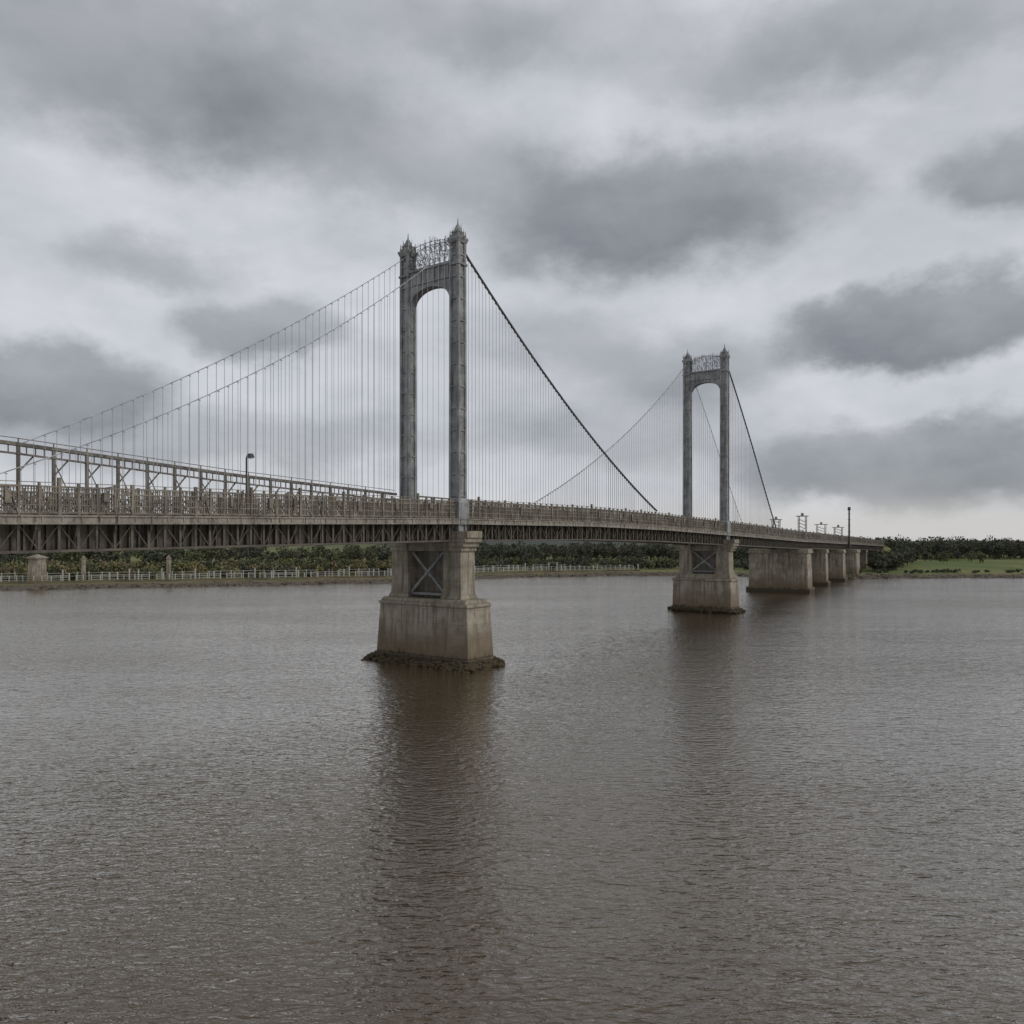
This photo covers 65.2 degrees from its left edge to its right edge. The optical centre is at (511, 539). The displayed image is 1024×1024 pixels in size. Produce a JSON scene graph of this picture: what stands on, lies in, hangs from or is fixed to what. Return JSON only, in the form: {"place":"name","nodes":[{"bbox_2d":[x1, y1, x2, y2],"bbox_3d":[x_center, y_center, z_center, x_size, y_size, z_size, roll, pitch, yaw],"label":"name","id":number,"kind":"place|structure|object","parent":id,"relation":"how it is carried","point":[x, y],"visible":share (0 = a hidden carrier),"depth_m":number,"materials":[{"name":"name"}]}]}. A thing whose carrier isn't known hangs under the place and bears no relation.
{"place":"outdoors","nodes":[
{"label":"outdoors","id":0,"kind":"place"},
{"bbox_2d":[0,575,1023,1023],"bbox_3d":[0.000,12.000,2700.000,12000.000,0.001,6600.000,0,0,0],"label":"water","id":1,"kind":"structure","parent":0,"point":[630,799],"depth_m":35.62,"materials":[{"name":"brown liquid"}]},
{"bbox_2d":[361,219,505,672],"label":"tower","id":2,"kind":"structure","parent":1,"relation":"in","point":[435,611],"depth_m":76.78,"materials":[{"name":"grey paint"}]},
{"bbox_2d":[466,254,656,510],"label":"cable","id":3,"kind":"object","parent":2,"relation":"attached to","point":[523,343],"visible":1,"depth_m":88.99,"materials":[{"name":"black metal"}]},
{"bbox_2d":[467,259,655,509],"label":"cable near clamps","id":4,"kind":"object","parent":3,"relation":"attached to","point":[496,303],"visible":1,"depth_m":91.38,"materials":[{"name":"black metal"}]},
{"bbox_2d":[667,344,745,613],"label":"tower","id":5,"kind":"structure","parent":1,"relation":"in","point":[705,579],"depth_m":133.52,"materials":[{"name":"grey paint"}]},
{"bbox_2d":[531,365,685,504],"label":"cable","id":6,"kind":"object","parent":5,"relation":"attached to","point":[612,445],"visible":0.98,"depth_m":114.70,"materials":[{"name":"grey metal"}]},
{"bbox_2d":[537,368,683,501],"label":"cable far clamps","id":7,"kind":"object","parent":6,"relation":"attached to","point":[612,446],"visible":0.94,"depth_m":114.51,"materials":[{"name":"grey metal"}]},
{"bbox_2d":[696,387,740,518],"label":"anchor stay","id":8,"kind":"object","parent":5,"relation":"attached to","point":[715,443],"visible":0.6,"depth_m":147.10,"materials":[{"name":"grey metal"}]},
{"bbox_2d":[703,409,737,522],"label":"anchor stay far hangers","id":9,"kind":"object","parent":8,"relation":"hanging from","point":[707,474],"visible":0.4,"depth_m":144.71},
{"bbox_2d":[730,373,776,527],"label":"anchor stay","id":10,"kind":"object","parent":5,"relation":"attached to","point":[752,447],"visible":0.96,"depth_m":146.15,"materials":[{"name":"black metal"}]},
{"bbox_2d":[729,373,766,535],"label":"suspender cables","id":11,"kind":"object","parent":10,"relation":"hanging from","point":[765,511],"visible":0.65,"depth_m":140.34,"materials":[{"name":"grey metal"}]},
{"bbox_2d":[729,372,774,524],"bbox_3d":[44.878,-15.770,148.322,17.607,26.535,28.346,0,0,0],"label":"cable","id":12,"kind":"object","parent":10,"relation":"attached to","point":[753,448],"visible":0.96,"depth_m":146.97,"materials":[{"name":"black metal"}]},
{"bbox_2d":[746,549,814,592],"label":"approach pier","id":13,"kind":"structure","parent":1,"relation":"in","point":[782,570],"depth_m":183.72,"materials":[{"name":"concrete"}]},
{"bbox_2d":[811,549,830,585],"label":"approach pier slim","id":14,"kind":"object","parent":1,"relation":"in","point":[819,557],"visible":0.47,"depth_m":209.72,"materials":[{"name":"concrete"}]},
{"bbox_2d":[828,550,847,581],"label":"approach pier","id":15,"kind":"structure","parent":1,"relation":"in","point":[836,567],"depth_m":231.51,"materials":[{"name":"concrete"}]},
{"bbox_2d":[860,550,867,568],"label":"land pier","id":16,"kind":"structure","parent":1,"relation":"in","point":[863,559],"depth_m":287.48,"materials":[{"name":"concrete"}]},
{"bbox_2d":[0,524,883,553],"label":"girders and floor beams","id":17,"kind":"object","parent":16,"relation":"on","point":[108,530],"visible":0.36,"depth_m":59.75,"materials":[{"name":"metal"}]},
{"bbox_2d":[0,524,882,553],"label":"stiffening truss","id":18,"kind":"object","parent":17,"relation":"attached to","point":[263,541],"visible":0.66,"depth_m":64.85,"materials":[{"name":"metal"}]},
{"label":"deck slab","id":19,"kind":"object","parent":17,"relation":"on","visible":0},
{"bbox_2d":[21,259,403,443],"bbox_3d":[-21.009,-17.398,66.019,0.068,22.458,36.036,0,0,36],"label":"back stay","id":20,"kind":"object","parent":19,"relation":"on","point":[204,367],"visible":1,"depth_m":61.52,"materials":[{"name":"grey metal"}]},
{"bbox_2d":[33,273,384,513],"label":"suspender cables","id":21,"kind":"object","parent":20,"relation":"hanging from","point":[240,422],"visible":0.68,"depth_m":64.69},
{"bbox_2d":[32,265,395,440],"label":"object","id":22,"kind":"object","parent":20,"relation":"attached to","point":[198,371],"visible":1,"depth_m":61.01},
{"bbox_2d":[0,244,454,473],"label":"back stay","id":23,"kind":"object","parent":19,"relation":"on","point":[216,390],"visible":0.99,"depth_m":54.89,"materials":[{"name":"grey metal"}]},
{"bbox_2d":[4,249,449,473],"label":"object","id":24,"kind":"object","parent":23,"relation":"attached to","point":[208,395],"visible":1,"depth_m":54.83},
{"bbox_2d":[48,250,449,517],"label":"suspender cables","id":25,"kind":"object","parent":23,"relation":"hanging from","point":[354,408],"visible":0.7,"depth_m":69.10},
{"bbox_2d":[245,453,254,492],"bbox_3d":[-21.275,-4.343,64.728,0.938,5.270,0.420,0,0,36],"label":"street lamp","id":26,"kind":"object","parent":19,"relation":"on","point":[250,455],"visible":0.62,"depth_m":64.86,"materials":[{"name":"grey metal"}]},
{"bbox_2d":[0,487,630,520],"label":"railing","id":27,"kind":"object","parent":19,"relation":"on","point":[182,504],"visible":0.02,"depth_m":59.30,"materials":[{"name":"metal"}]},
{"bbox_2d":[0,478,883,544],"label":"railing","id":28,"kind":"object","parent":19,"relation":"on","point":[406,507],"visible":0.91,"depth_m":63.24,"materials":[{"name":"metal"}]},
{"bbox_2d":[0,514,884,546],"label":"fascia beam","id":29,"kind":"structure","parent":19,"relation":"attached to","point":[59,519],"depth_m":60.95,"materials":[{"name":"concrete"}]},
{"bbox_2d":[0,435,653,514],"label":"raised pipe gantry","id":30,"kind":"object","parent":29,"relation":"on","point":[53,449],"visible":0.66,"depth_m":59.51,"materials":[{"name":"metal"}]},
{"bbox_2d":[468,261,649,524],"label":"suspender cables","id":31,"kind":"object","parent":19,"relation":"on","point":[526,420],"visible":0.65,"depth_m":82.64,"materials":[{"name":"grey metal"}]},
{"bbox_2d":[542,374,679,518],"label":"suspender cables","id":32,"kind":"object","parent":19,"relation":"attached to","point":[647,460],"visible":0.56,"depth_m":126.24,"materials":[{"name":"grey metal"}]},
{"bbox_2d":[770,517,781,528],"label":"lattice mast","id":33,"kind":"object","parent":19,"relation":"on","point":[776,518],"visible":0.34,"depth_m":192.18,"materials":[{"name":"grey metal"}]},
{"bbox_2d":[797,513,807,539],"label":"lattice mast","id":34,"kind":"object","parent":19,"relation":"on","point":[805,521],"visible":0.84,"depth_m":185.72,"materials":[{"name":"grey metal"}]},
{"bbox_2d":[814,522,827,533],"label":"lattice mast","id":35,"kind":"object","parent":19,"relation":"on","point":[817,529],"visible":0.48,"depth_m":244.42,"materials":[{"name":"grey metal"}]},
{"bbox_2d":[832,525,844,541],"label":"lattice mast","id":36,"kind":"object","parent":19,"relation":"on","point":[841,533],"visible":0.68,"depth_m":231.68,"materials":[{"name":"grey metal"}]},
{"bbox_2d":[846,507,850,547],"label":"radio mast","id":37,"kind":"object","parent":19,"relation":"on","point":[849,525],"visible":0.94,"depth_m":242.71,"materials":[{"name":"grey metal"}]},
{"bbox_2d":[867,550,877,563],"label":"land pier","id":38,"kind":"structure","parent":1,"relation":"in","point":[871,551],"depth_m":318.43,"materials":[{"name":"concrete"}]},
{"bbox_2d":[0,541,1023,588],"bbox_3d":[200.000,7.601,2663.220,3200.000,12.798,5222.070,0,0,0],"label":"terrain","id":39,"kind":"structure","parent":0,"point":[996,567],"depth_m":285.09,"materials":[{"name":"green plant"}]},
{"bbox_2d":[26,554,47,581],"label":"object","id":40,"kind":"object","parent":39,"relation":"on","point":[37,568],"visible":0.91,"depth_m":197.48,"materials":[{"name":"concrete"}]},
{"bbox_2d":[81,556,85,580],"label":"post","id":41,"kind":"object","parent":39,"relation":"on","point":[83,565],"visible":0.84,"depth_m":203.22,"materials":[{"name":"concrete"}]},
{"bbox_2d":[166,555,171,579],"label":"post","id":42,"kind":"object","parent":39,"relation":"on","point":[168,564],"visible":0.8,"depth_m":209.31,"materials":[{"name":"concrete"}]},
{"bbox_2d":[1,562,564,581],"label":"promenade fence","id":43,"kind":"object","parent":39,"relation":"on","point":[194,571],"visible":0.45,"depth_m":220.50,"materials":[{"name":"metal"}]},
{"bbox_2d":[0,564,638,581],"bbox_3d":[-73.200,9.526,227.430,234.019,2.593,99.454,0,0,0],"label":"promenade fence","id":44,"kind":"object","parent":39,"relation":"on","point":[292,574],"visible":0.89,"depth_m":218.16,"materials":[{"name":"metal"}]},
{"bbox_2d":[0,570,639,583],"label":"sea wall","id":45,"kind":"structure","parent":39,"relation":"on","point":[42,582],"depth_m":215.61,"materials":[{"name":"concrete"}]},
{"bbox_2d":[0,554,1021,580],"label":"shoreline shrubs","id":46,"kind":"object","parent":39,"relation":"on","point":[187,567],"visible":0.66,"depth_m":232.50,"materials":[{"name":"green plant"}]},
{"bbox_2d":[0,534,1023,571],"bbox_3d":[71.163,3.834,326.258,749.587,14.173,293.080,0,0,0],"label":"distant trees","id":47,"kind":"object","parent":39,"relation":"on","point":[901,552],"visible":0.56,"depth_m":324.99,"materials":[{"name":"green plant"}]},
{"bbox_2d":[0,571,1023,590],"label":"shore rocks","id":48,"kind":"object","parent":39,"relation":"on","point":[250,583],"visible":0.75,"depth_m":221.75,"materials":[{"name":"grey stone"}]},
{"bbox_2d":[828,549,860,574],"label":"abutment","id":49,"kind":"object","parent":39,"relation":"on","point":[852,561],"visible":0.34,"depth_m":253.08,"materials":[{"name":"concrete"}]},
{"bbox_2d":[0,0,1023,540],"label":"sky","id":50,"kind":"structure","parent":0,"point":[828,194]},
{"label":"roadway","id":51,"kind":"structure","parent":0,"visible":0},
{"bbox_2d":[0,513,774,536],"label":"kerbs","id":52,"kind":"structure","parent":51,"relation":"on","point":[258,516],"depth_m":56.46,"materials":[{"name":"concrete"}]}
]}

